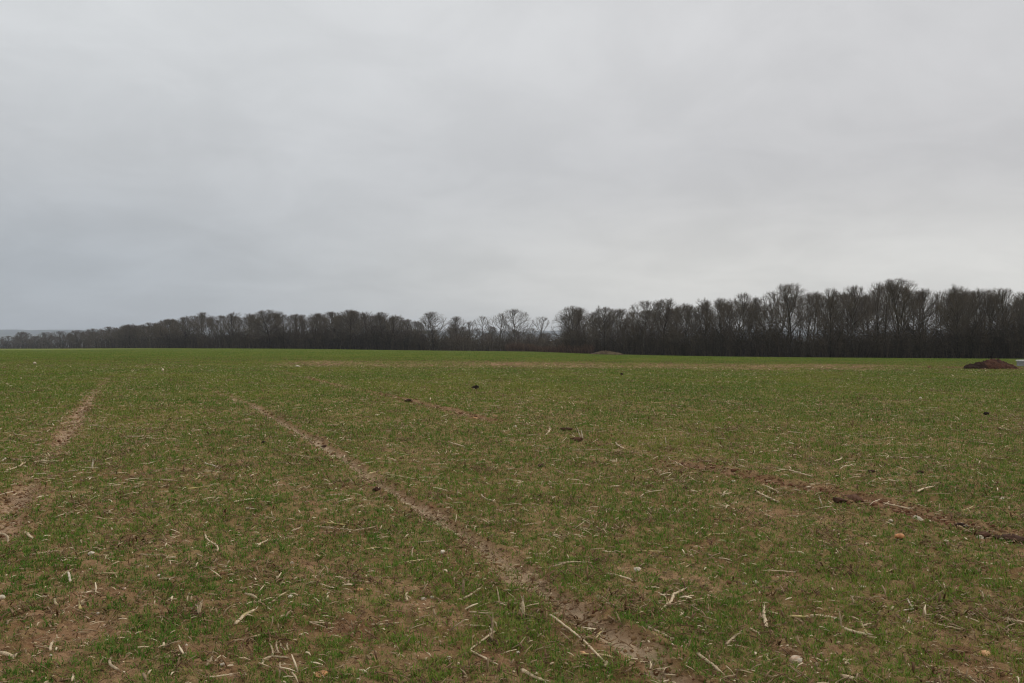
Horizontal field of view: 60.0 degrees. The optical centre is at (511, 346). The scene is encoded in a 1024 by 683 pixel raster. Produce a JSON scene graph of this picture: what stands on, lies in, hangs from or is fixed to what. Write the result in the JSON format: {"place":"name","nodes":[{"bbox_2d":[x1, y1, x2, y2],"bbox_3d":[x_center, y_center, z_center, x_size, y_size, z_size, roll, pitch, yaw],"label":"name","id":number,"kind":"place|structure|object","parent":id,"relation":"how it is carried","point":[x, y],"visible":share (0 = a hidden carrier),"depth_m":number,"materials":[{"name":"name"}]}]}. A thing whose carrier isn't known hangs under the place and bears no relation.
{"place":"outdoors","nodes":[
{"label":"outdoors","id":0,"kind":"place"},
{"bbox_2d":[0,329,995,346],"bbox_3d":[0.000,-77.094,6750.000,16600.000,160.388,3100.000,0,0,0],"label":"hills","id":1,"kind":"structure","parent":0,"point":[4,333],"depth_m":6967.57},
{"bbox_2d":[0,347,1023,682],"bbox_3d":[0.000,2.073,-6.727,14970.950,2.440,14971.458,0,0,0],"label":"field","id":2,"kind":"structure","parent":0,"point":[500,657],"depth_m":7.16,"materials":[{"name":"plant"}]},
{"bbox_2d":[13,331,33,348],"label":"bare tree","id":3,"kind":"object","parent":2,"relation":"on","point":[21,335],"visible":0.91,"depth_m":874.82,"materials":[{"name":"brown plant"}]},
{"bbox_2d":[36,332,56,348],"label":"bare tree","id":4,"kind":"object","parent":2,"relation":"on","point":[48,335],"visible":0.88,"depth_m":818.09,"materials":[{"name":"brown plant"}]},
{"bbox_2d":[49,331,68,347],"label":"bare tree","id":5,"kind":"object","parent":2,"relation":"on","point":[59,333],"visible":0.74,"depth_m":771.12,"materials":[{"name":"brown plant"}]},
{"bbox_2d":[66,330,89,347],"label":"bare tree","id":6,"kind":"object","parent":2,"relation":"on","point":[73,337],"visible":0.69,"depth_m":710.14,"materials":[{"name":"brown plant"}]},
{"bbox_2d":[81,329,104,347],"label":"bare tree","id":7,"kind":"object","parent":2,"relation":"on","point":[89,338],"visible":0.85,"depth_m":657.77,"materials":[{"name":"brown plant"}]},
{"bbox_2d":[95,326,116,346],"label":"bare tree","id":8,"kind":"object","parent":2,"relation":"on","point":[112,331],"visible":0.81,"depth_m":604.11,"materials":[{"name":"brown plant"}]},
{"bbox_2d":[113,323,143,345],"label":"bare tree","id":9,"kind":"object","parent":2,"relation":"on","point":[128,326],"visible":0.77,"depth_m":558.72,"materials":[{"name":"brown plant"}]},
{"bbox_2d":[136,322,163,347],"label":"bare tree","id":10,"kind":"object","parent":2,"relation":"on","point":[149,330],"visible":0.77,"depth_m":514.88,"materials":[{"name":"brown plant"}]},
{"bbox_2d":[154,319,184,337],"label":"bare tree","id":11,"kind":"object","parent":2,"relation":"on","point":[163,322],"visible":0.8,"depth_m":484.82,"materials":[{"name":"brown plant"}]},
{"bbox_2d":[167,316,198,347],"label":"bare tree","id":12,"kind":"object","parent":2,"relation":"on","point":[185,320],"visible":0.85,"depth_m":466.72,"materials":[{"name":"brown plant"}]},
{"bbox_2d":[191,600,205,617],"bbox_3d":[-1.852,1.551,5.248,0.093,0.118,0.110,0,0,0],"label":"maize stub","id":13,"kind":"object","parent":2,"relation":"on","point":[198,611],"visible":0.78,"depth_m":5.24,"materials":[{"name":"plant"}]},
{"bbox_2d":[188,312,214,347],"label":"bare tree","id":14,"kind":"object","parent":2,"relation":"on","point":[202,319],"visible":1,"depth_m":455.63,"materials":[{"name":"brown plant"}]},
{"bbox_2d":[0,323,434,349],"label":"undergrowth","id":15,"kind":"object","parent":2,"relation":"on","point":[358,342],"visible":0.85,"depth_m":403.97,"materials":[{"name":"plant"}]},
{"bbox_2d":[207,316,231,347],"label":"bare tree","id":16,"kind":"object","parent":2,"relation":"on","point":[220,327],"visible":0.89,"depth_m":435.71,"materials":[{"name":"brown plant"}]},
{"bbox_2d":[222,312,243,347],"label":"bare tree","id":17,"kind":"object","parent":2,"relation":"on","point":[232,317],"visible":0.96,"depth_m":423.63,"materials":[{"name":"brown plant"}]},
{"bbox_2d":[231,313,258,347],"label":"bare tree","id":18,"kind":"object","parent":2,"relation":"on","point":[244,328],"visible":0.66,"depth_m":414.46,"materials":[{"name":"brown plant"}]},
{"bbox_2d":[233,316,257,337],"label":"bare tree","id":19,"kind":"object","parent":2,"relation":"on","point":[243,327],"visible":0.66,"depth_m":428.70,"materials":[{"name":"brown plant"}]},
{"bbox_2d":[234,606,257,624],"bbox_3d":[-1.532,1.557,5.137,0.064,0.031,0.339,0,0,11],"label":"maize stalk","id":20,"kind":"object","parent":2,"relation":"on","point":[243,615],"visible":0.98,"depth_m":5.13,"materials":[{"name":"plant"}]},
{"bbox_2d":[253,317,276,337],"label":"bare tree","id":21,"kind":"object","parent":2,"relation":"on","point":[264,327],"visible":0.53,"depth_m":404.92,"materials":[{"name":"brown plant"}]},
{"bbox_2d":[244,310,295,348],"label":"bare tree","id":22,"kind":"object","parent":2,"relation":"on","point":[268,328],"visible":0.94,"depth_m":397.55,"materials":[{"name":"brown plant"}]},
{"bbox_2d":[261,640,289,661],"bbox_3d":[-1.213,1.576,4.610,0.150,0.025,0.304,0,0,-12],"label":"maize stalk","id":23,"kind":"object","parent":2,"relation":"on","point":[269,657],"visible":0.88,"depth_m":4.55,"materials":[{"name":"plant"}]},
{"bbox_2d":[284,314,312,338],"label":"bare tree","id":24,"kind":"object","parent":2,"relation":"on","point":[294,319],"visible":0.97,"depth_m":395.17,"materials":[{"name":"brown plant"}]},
{"bbox_2d":[305,313,326,348],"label":"bare tree","id":25,"kind":"object","parent":2,"relation":"on","point":[316,321],"visible":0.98,"depth_m":385.94,"materials":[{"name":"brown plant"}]},
{"bbox_2d":[314,311,344,344],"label":"bare tree","id":26,"kind":"object","parent":2,"relation":"on","point":[331,316],"visible":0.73,"depth_m":385.82,"materials":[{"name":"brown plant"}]},
{"bbox_2d":[326,309,370,348],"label":"bare tree","id":27,"kind":"object","parent":2,"relation":"on","point":[338,326],"visible":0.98,"depth_m":379.95,"materials":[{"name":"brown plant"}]},
{"bbox_2d":[356,311,376,349],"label":"bare tree","id":28,"kind":"object","parent":2,"relation":"on","point":[364,318],"visible":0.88,"depth_m":383.42,"materials":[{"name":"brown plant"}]},
{"bbox_2d":[370,312,391,349],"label":"bare tree","id":29,"kind":"object","parent":2,"relation":"on","point":[381,316],"visible":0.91,"depth_m":378.72,"materials":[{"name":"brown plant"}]},
{"bbox_2d":[386,315,402,349],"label":"bare tree","id":30,"kind":"object","parent":2,"relation":"on","point":[392,318],"visible":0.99,"depth_m":375.63,"materials":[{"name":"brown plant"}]},
{"bbox_2d":[398,319,417,343],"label":"bare tree","id":31,"kind":"object","parent":2,"relation":"on","point":[407,321],"visible":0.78,"depth_m":380.61,"materials":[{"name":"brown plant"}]},
{"bbox_2d":[417,311,449,350],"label":"bare tree","id":32,"kind":"object","parent":2,"relation":"on","point":[428,322],"visible":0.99,"depth_m":371.39,"materials":[{"name":"grey plant"}]},
{"bbox_2d":[447,316,468,341],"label":"bare tree","id":33,"kind":"object","parent":2,"relation":"on","point":[456,319],"visible":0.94,"depth_m":388.68,"materials":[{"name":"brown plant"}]},
{"bbox_2d":[471,316,492,348],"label":"bare tree","id":34,"kind":"object","parent":2,"relation":"on","point":[484,323],"visible":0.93,"depth_m":456.39,"materials":[{"name":"grey plant"}]},
{"bbox_2d":[469,630,497,663],"bbox_3d":[-0.150,1.588,4.686,0.156,0.024,0.493,0,0,0],"label":"maize stalk","id":35,"kind":"object","parent":2,"relation":"on","point":[484,638],"visible":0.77,"depth_m":4.66,"materials":[{"name":"plant"}]},
{"bbox_2d":[477,325,497,340],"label":"bare tree","id":36,"kind":"object","parent":2,"relation":"on","point":[491,329],"visible":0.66,"depth_m":437.52,"materials":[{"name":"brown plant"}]},
{"bbox_2d":[486,613,499,644],"bbox_3d":[-0.106,1.525,4.791,0.110,0.182,0.098,0,0,16],"label":"maize stub","id":37,"kind":"object","parent":2,"relation":"on","point":[491,637],"visible":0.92,"depth_m":4.79,"materials":[{"name":"plant"}]},
{"bbox_2d":[418,332,574,350],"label":"undergrowth","id":38,"kind":"object","parent":2,"relation":"on","point":[451,343],"visible":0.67,"depth_m":371.41,"materials":[{"name":"plant"}]},
{"bbox_2d":[486,312,511,342],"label":"bare tree","id":39,"kind":"object","parent":2,"relation":"on","point":[496,320],"visible":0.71,"depth_m":374.71,"materials":[{"name":"grey plant"}]},
{"bbox_2d":[0,348,1023,682],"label":"wheat shoots","id":40,"kind":"object","parent":2,"relation":"on","point":[366,378],"visible":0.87,"depth_m":9.88,"materials":[{"name":"green plant"}]},
{"bbox_2d":[0,362,1023,682],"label":"straw litter","id":41,"kind":"object","parent":2,"relation":"on","point":[604,532],"visible":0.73,"depth_m":8.72,"materials":[{"name":"plant"}]},
{"bbox_2d":[0,366,1023,682],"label":"soil crumbs","id":42,"kind":"object","parent":2,"relation":"on","point":[662,642],"visible":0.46,"depth_m":7.70,"materials":[{"name":"soil"}]},
{"bbox_2d":[497,309,533,346],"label":"bare tree","id":43,"kind":"object","parent":2,"relation":"on","point":[513,320],"visible":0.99,"depth_m":364.25,"materials":[{"name":"grey plant"}]},
{"bbox_2d":[515,596,529,619],"bbox_3d":[0.050,1.536,5.232,0.111,0.153,0.097,0,0,-19],"label":"maize stub","id":44,"kind":"object","parent":2,"relation":"on","point":[523,607],"visible":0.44,"depth_m":5.21,"materials":[{"name":"plant"}]},
{"bbox_2d":[521,327,538,340],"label":"bare tree","id":45,"kind":"object","parent":2,"relation":"on","point":[535,333],"visible":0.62,"depth_m":473.63,"materials":[{"name":"grey plant"}]},
{"bbox_2d":[520,668,548,682],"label":"maize stalk","id":46,"kind":"object","parent":2,"relation":"on","point":[528,673],"visible":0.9,"depth_m":4.27,"materials":[{"name":"plant"}]},
{"bbox_2d":[532,317,548,336],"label":"bare tree","id":47,"kind":"object","parent":2,"relation":"on","point":[540,331],"visible":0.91,"depth_m":481.13,"materials":[{"name":"grey plant"}]},
{"bbox_2d":[504,342,595,353],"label":"brambles","id":48,"kind":"object","parent":2,"relation":"on","point":[547,348],"visible":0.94,"depth_m":331.39,"materials":[{"name":"plant"}]},
{"bbox_2d":[550,305,592,347],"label":"bare tree","id":49,"kind":"object","parent":2,"relation":"on","point":[577,311],"visible":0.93,"depth_m":297.34,"materials":[{"name":"grey plant"}]},
{"bbox_2d":[549,614,605,662],"bbox_3d":[0.351,1.560,4.750,0.022,0.052,0.734,0,0,-21],"label":"maize stalk","id":50,"kind":"object","parent":2,"relation":"on","point":[576,634],"visible":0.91,"depth_m":4.78,"materials":[{"name":"plant"}]},
{"bbox_2d":[571,307,596,337],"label":"bare tree","id":51,"kind":"object","parent":2,"relation":"on","point":[581,321],"visible":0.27,"depth_m":315.01,"materials":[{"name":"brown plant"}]},
{"bbox_2d":[585,305,624,350],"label":"bare tree","id":52,"kind":"object","parent":2,"relation":"on","point":[594,322],"visible":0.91,"depth_m":273.08,"materials":[{"name":"grey plant"}]},
{"bbox_2d":[591,350,623,354],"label":"earth bank","id":53,"kind":"structure","parent":2,"relation":"on","point":[605,352],"depth_m":246.73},
{"bbox_2d":[607,308,638,347],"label":"bare tree","id":54,"kind":"object","parent":2,"relation":"on","point":[616,322],"visible":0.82,"depth_m":270.43,"materials":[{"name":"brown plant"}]},
{"bbox_2d":[615,316,640,339],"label":"bare tree","id":55,"kind":"object","parent":2,"relation":"on","point":[624,327],"visible":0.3,"depth_m":280.98,"materials":[{"name":"brown plant"}]},
{"bbox_2d":[623,300,662,354],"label":"bare tree","id":56,"kind":"object","parent":2,"relation":"on","point":[647,311],"visible":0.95,"depth_m":258.21,"materials":[{"name":"brown plant"}]},
{"bbox_2d":[629,309,674,339],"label":"bare tree","id":57,"kind":"object","parent":2,"relation":"on","point":[643,313],"visible":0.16,"depth_m":277.36,"materials":[{"name":"brown plant"}]},
{"bbox_2d":[648,297,685,354],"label":"bare tree","id":58,"kind":"object","parent":2,"relation":"on","point":[667,307],"visible":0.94,"depth_m":255.30,"materials":[{"name":"brown plant"}]},
{"bbox_2d":[657,308,681,337],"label":"bare tree","id":59,"kind":"object","parent":2,"relation":"on","point":[670,321],"visible":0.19,"depth_m":275.77,"materials":[{"name":"brown plant"}]},
{"bbox_2d":[662,587,686,607],"bbox_3d":[1.008,1.569,5.582,0.075,0.038,0.464,0,0,26],"label":"maize stalk","id":60,"kind":"object","parent":2,"relation":"on","point":[673,596],"visible":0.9,"depth_m":5.51,"materials":[{"name":"plant"}]},
{"bbox_2d":[663,304,696,336],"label":"bare tree","id":61,"kind":"object","parent":2,"relation":"on","point":[683,319],"visible":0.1,"depth_m":290.76,"materials":[{"name":"brown plant"}]},
{"bbox_2d":[666,303,702,355],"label":"bare tree","id":62,"kind":"object","parent":2,"relation":"on","point":[688,312],"visible":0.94,"depth_m":245.23,"materials":[{"name":"brown plant"}]},
{"bbox_2d":[684,306,714,339],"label":"bare tree","id":63,"kind":"object","parent":2,"relation":"on","point":[700,318],"visible":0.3,"depth_m":264.17,"materials":[{"name":"brown plant"}]},
{"bbox_2d":[692,297,717,352],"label":"bare tree","id":64,"kind":"object","parent":2,"relation":"on","point":[706,307],"visible":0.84,"depth_m":244.28,"materials":[{"name":"brown plant"}]},
{"bbox_2d":[696,653,725,675],"bbox_3d":[0.989,1.580,4.417,0.023,0.017,0.301,0,0,-13],"label":"maize stalk","id":65,"kind":"object","parent":2,"relation":"on","point":[709,662],"visible":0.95,"depth_m":4.42,"materials":[{"name":"plant"}]},
{"bbox_2d":[704,297,736,355],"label":"bare tree","id":66,"kind":"object","parent":2,"relation":"on","point":[720,308],"visible":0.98,"depth_m":236.16,"materials":[{"name":"brown plant"}]},
{"bbox_2d":[707,303,736,341],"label":"bare tree","id":67,"kind":"object","parent":2,"relation":"on","point":[726,319],"visible":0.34,"depth_m":245.63,"materials":[{"name":"brown plant"}]},
{"bbox_2d":[716,301,758,355],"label":"bare tree","id":68,"kind":"object","parent":2,"relation":"on","point":[735,303],"visible":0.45,"depth_m":241.22,"materials":[{"name":"brown plant"}]},
{"bbox_2d":[727,291,759,355],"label":"bare tree","id":69,"kind":"object","parent":2,"relation":"on","point":[744,310],"visible":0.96,"depth_m":232.15,"materials":[{"name":"brown plant"}]},
{"bbox_2d":[746,297,767,352],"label":"bare tree","id":70,"kind":"object","parent":2,"relation":"on","point":[755,300],"visible":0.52,"depth_m":236.21,"materials":[{"name":"brown plant"}]},
{"bbox_2d":[747,306,779,356],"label":"bare tree","id":71,"kind":"object","parent":2,"relation":"on","point":[764,322],"visible":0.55,"depth_m":230.49,"materials":[{"name":"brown plant"}]},
{"bbox_2d":[753,291,785,352],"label":"bare tree","id":72,"kind":"object","parent":2,"relation":"on","point":[766,314],"visible":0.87,"depth_m":224.93,"materials":[{"name":"brown plant"}]},
{"bbox_2d":[767,295,811,355],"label":"bare tree","id":73,"kind":"object","parent":2,"relation":"on","point":[792,326],"visible":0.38,"depth_m":231.82,"materials":[{"name":"brown plant"}]},
{"bbox_2d":[558,305,1023,358],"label":"undergrowth","id":74,"kind":"object","parent":2,"relation":"on","point":[887,345],"visible":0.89,"depth_m":215.68,"materials":[{"name":"plant"}]},
{"bbox_2d":[768,283,816,356],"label":"bare tree","id":75,"kind":"object","parent":2,"relation":"on","point":[792,290],"visible":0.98,"depth_m":219.97,"materials":[{"name":"brown plant"}]},
{"bbox_2d":[789,655,801,663],"bbox_3d":[1.458,1.602,4.534,0.065,0.046,0.065,0,0,40],"label":"stone","id":76,"kind":"object","parent":2,"relation":"on","point":[797,658],"visible":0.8,"depth_m":4.51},
{"bbox_2d":[790,293,822,350],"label":"bare tree","id":77,"kind":"object","parent":2,"relation":"on","point":[807,298],"visible":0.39,"depth_m":238.68,"materials":[{"name":"brown plant"}]},
{"bbox_2d":[800,291,823,356],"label":"bare tree","id":78,"kind":"object","parent":2,"relation":"on","point":[815,296],"visible":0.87,"depth_m":220.92,"materials":[{"name":"brown plant"}]},
{"bbox_2d":[808,294,845,355],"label":"bare tree","id":79,"kind":"object","parent":2,"relation":"on","point":[826,302],"visible":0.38,"depth_m":227.69,"materials":[{"name":"brown plant"}]},
{"bbox_2d":[816,288,845,356],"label":"bare tree","id":80,"kind":"object","parent":2,"relation":"on","point":[833,295],"visible":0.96,"depth_m":212.46,"materials":[{"name":"brown plant"}]},
{"bbox_2d":[822,293,868,334],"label":"bare tree","id":81,"kind":"object","parent":2,"relation":"on","point":[850,319],"visible":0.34,"depth_m":243.94,"materials":[{"name":"brown plant"}]},
{"bbox_2d":[830,285,875,356],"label":"bare tree","id":82,"kind":"object","parent":2,"relation":"on","point":[853,288],"visible":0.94,"depth_m":210.41,"materials":[{"name":"brown plant"}]},
{"bbox_2d":[843,494,863,502],"bbox_3d":[3.546,1.581,9.184,0.192,0.112,0.281,0,0,4],"label":"clod","id":83,"kind":"object","parent":2,"relation":"on","point":[853,497],"visible":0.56,"depth_m":9.14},
{"bbox_2d":[844,619,873,635],"bbox_3d":[1.990,1.588,5.010,0.143,0.036,0.229,0,0,44],"label":"maize stalk","id":84,"kind":"object","parent":2,"relation":"on","point":[845,628],"visible":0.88,"depth_m":4.95,"materials":[{"name":"plant"}]},
{"bbox_2d":[836,294,892,338],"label":"bare tree","id":85,"kind":"object","parent":2,"relation":"on","point":[868,321],"visible":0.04,"depth_m":264.77,"materials":[{"name":"brown plant"}]},
{"bbox_2d":[844,292,895,335],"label":"bare tree","id":86,"kind":"object","parent":2,"relation":"on","point":[862,303],"visible":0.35,"depth_m":244.72,"materials":[{"name":"brown plant"}]},
{"bbox_2d":[861,282,890,342],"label":"bare tree","id":87,"kind":"object","parent":2,"relation":"on","point":[871,293],"visible":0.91,"depth_m":211.81,"materials":[{"name":"brown plant"}]},
{"bbox_2d":[866,286,889,327],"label":"bare tree","id":88,"kind":"object","parent":2,"relation":"on","point":[873,295],"visible":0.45,"depth_m":218.15,"materials":[{"name":"brown plant"}]},
{"bbox_2d":[870,281,901,334],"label":"bare tree","id":89,"kind":"object","parent":2,"relation":"on","point":[885,316],"visible":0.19,"depth_m":227.29,"materials":[{"name":"brown plant"}]},
{"bbox_2d":[862,284,921,335],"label":"bare tree","id":90,"kind":"object","parent":2,"relation":"on","point":[890,314],"visible":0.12,"depth_m":230.32,"materials":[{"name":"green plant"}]},
{"bbox_2d":[864,278,925,357],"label":"bare tree","id":91,"kind":"object","parent":2,"relation":"on","point":[897,288],"visible":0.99,"depth_m":201.54,"materials":[{"name":"brown plant"}]},
{"bbox_2d":[888,289,919,346],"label":"bare tree","id":92,"kind":"object","parent":2,"relation":"on","point":[907,302],"visible":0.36,"depth_m":207.60,"materials":[{"name":"brown plant"}]},
{"bbox_2d":[889,291,937,336],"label":"bare tree","id":93,"kind":"object","parent":2,"relation":"on","point":[926,316],"visible":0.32,"depth_m":217.34,"materials":[{"name":"brown plant"}]},
{"bbox_2d":[905,288,948,350],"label":"bare tree","id":94,"kind":"object","parent":2,"relation":"on","point":[924,296],"visible":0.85,"depth_m":202.46,"materials":[{"name":"brown plant"}]},
{"bbox_2d":[930,290,952,334],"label":"bare tree","id":95,"kind":"object","parent":2,"relation":"on","point":[938,307],"visible":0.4,"depth_m":206.13,"materials":[{"name":"brown plant"}]},
{"bbox_2d":[929,288,986,337],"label":"bare tree","id":96,"kind":"object","parent":2,"relation":"on","point":[965,306],"visible":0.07,"depth_m":240.58,"materials":[{"name":"brown plant"}]},
{"bbox_2d":[934,284,983,357],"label":"bare tree","id":97,"kind":"object","parent":2,"relation":"on","point":[957,304],"visible":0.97,"depth_m":193.67,"materials":[{"name":"brown plant"}]},
{"bbox_2d":[935,294,982,334],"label":"bare tree","id":98,"kind":"object","parent":2,"relation":"on","point":[954,311],"visible":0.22,"depth_m":204.98,"materials":[{"name":"brown plant"}]},
{"bbox_2d":[963,291,986,357],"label":"bare tree","id":99,"kind":"object","parent":2,"relation":"on","point":[977,308],"visible":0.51,"depth_m":197.39,"materials":[{"name":"brown plant"}]},
{"bbox_2d":[967,288,1000,356],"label":"bare tree","id":100,"kind":"object","parent":2,"relation":"on","point":[982,296],"visible":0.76,"depth_m":194.62,"materials":[{"name":"brown plant"}]},
{"bbox_2d":[967,292,1011,356],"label":"bare tree","id":101,"kind":"object","parent":2,"relation":"on","point":[989,309],"visible":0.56,"depth_m":193.36,"materials":[{"name":"brown plant"}]},
{"bbox_2d":[963,358,1017,368],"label":"earth mound","id":102,"kind":"object","parent":2,"relation":"on","point":[994,363],"visible":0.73,"depth_m":70.70,"materials":[{"name":"soil"}]},
{"bbox_2d":[984,287,1023,357],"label":"bare tree","id":103,"kind":"object","parent":2,"relation":"on","point":[1002,304],"visible":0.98,"depth_m":188.59,"materials":[{"name":"brown plant"}]},
{"bbox_2d":[994,534,1023,542],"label":"clod","id":104,"kind":"object","parent":2,"relation":"on","point":[1012,537],"visible":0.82,"depth_m":7.29,"materials":[{"name":"soil"}]},
{"bbox_2d":[1008,292,1023,338],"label":"bare tree","id":105,"kind":"object","parent":2,"relation":"on","point":[1020,312],"visible":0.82,"depth_m":189.09,"materials":[{"name":"brown plant"}]},
{"bbox_2d":[0,0,1023,331],"label":"sky","id":106,"kind":"structure","parent":0,"point":[468,160],"materials":[{"name":"grey"}]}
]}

